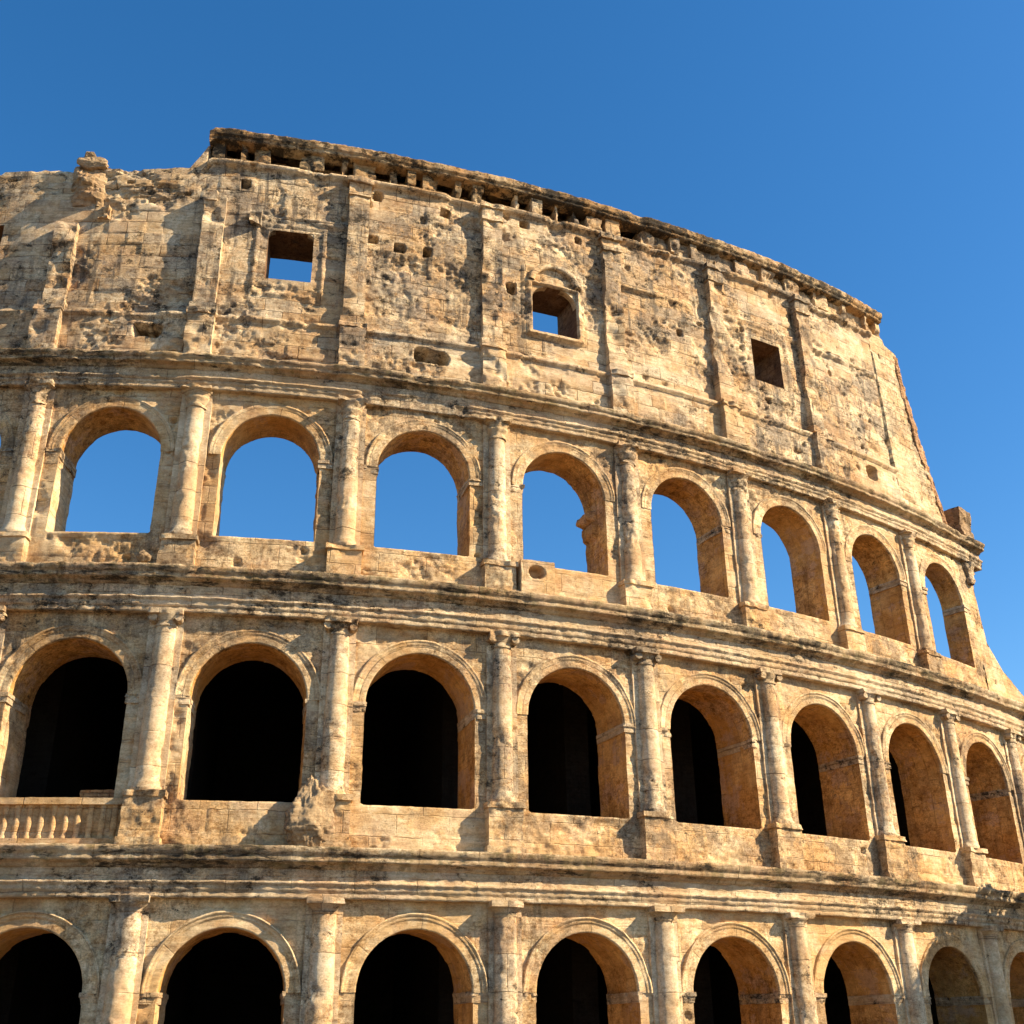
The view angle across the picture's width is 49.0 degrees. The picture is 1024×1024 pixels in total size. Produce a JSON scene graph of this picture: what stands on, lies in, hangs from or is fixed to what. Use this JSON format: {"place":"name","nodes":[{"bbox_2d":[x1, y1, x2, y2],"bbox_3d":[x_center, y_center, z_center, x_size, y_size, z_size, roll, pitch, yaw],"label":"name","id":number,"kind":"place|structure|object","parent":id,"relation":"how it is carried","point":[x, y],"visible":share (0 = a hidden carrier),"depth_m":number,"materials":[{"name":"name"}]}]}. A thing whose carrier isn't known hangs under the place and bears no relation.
{"place":"outdoors","nodes":[
{"label":"outdoors","id":0,"kind":"place"},
{"bbox_2d":[0,127,1023,1023],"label":"amphitheatre","id":1,"kind":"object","parent":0,"point":[616,783],"visible":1,"depth_m":51.32,"materials":[{"name":"stone"}]},
{"bbox_2d":[77,156,108,170],"bbox_3d":[-20.409,-16.835,54.893,1.580,0.771,0.883,1,-25,-5],"label":"rubble stone","id":2,"kind":"object","parent":1,"relation":"on","point":[91,163],"visible":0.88,"depth_m":54.52,"materials":[{"name":"beige stone"}]},
{"bbox_2d":[85,151,96,156],"bbox_3d":[-20.562,-17.159,54.968,0.699,0.540,0.771,8,-27,-18],"label":"boulder","id":3,"kind":"object","parent":2,"relation":"on","point":[90,154],"visible":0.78,"depth_m":54.73,"materials":[{"name":"beige stone"}]},
{"bbox_2d":[80,789,114,797],"bbox_3d":[-15.456,10.786,42.499,1.622,0.484,0.650,2,-25,-6],"label":"brick stub","id":4,"kind":"object","parent":1,"relation":"on","point":[108,793],"visible":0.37,"depth_m":42.25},
{"bbox_2d":[136,550,151,562],"bbox_3d":[-14.835,1.772,45.309,0.614,0.594,0.458,8,-27,-18],"label":"fallen stone","id":5,"kind":"object","parent":1,"relation":"on","point":[143,556],"visible":0.96,"depth_m":45.16,"materials":[{"name":"beige stone"}]},
{"bbox_2d":[283,775,335,846],"bbox_3d":[-7.660,11.508,41.979,1.796,3.390,1.230,19,-32,-36],"label":"broken stone","id":6,"kind":"object","parent":1,"relation":"on","point":[310,821],"visible":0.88,"depth_m":41.73,"materials":[{"name":"beige stone"}]},
{"bbox_2d":[516,558,554,594],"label":"stone block","id":7,"kind":"structure","parent":1,"relation":"on","point":[533,576],"depth_m":49.23,"materials":[{"name":"stone"}]},
{"bbox_2d":[944,506,973,537],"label":"stone block","id":8,"kind":"structure","parent":1,"relation":"on","point":[958,518],"depth_m":69.73,"materials":[{"name":"beige stone"}]},
{"bbox_2d":[0,0,1023,695],"label":"sky","id":9,"kind":"structure","parent":0,"point":[870,150],"materials":[{"name":"blue"}]}
]}

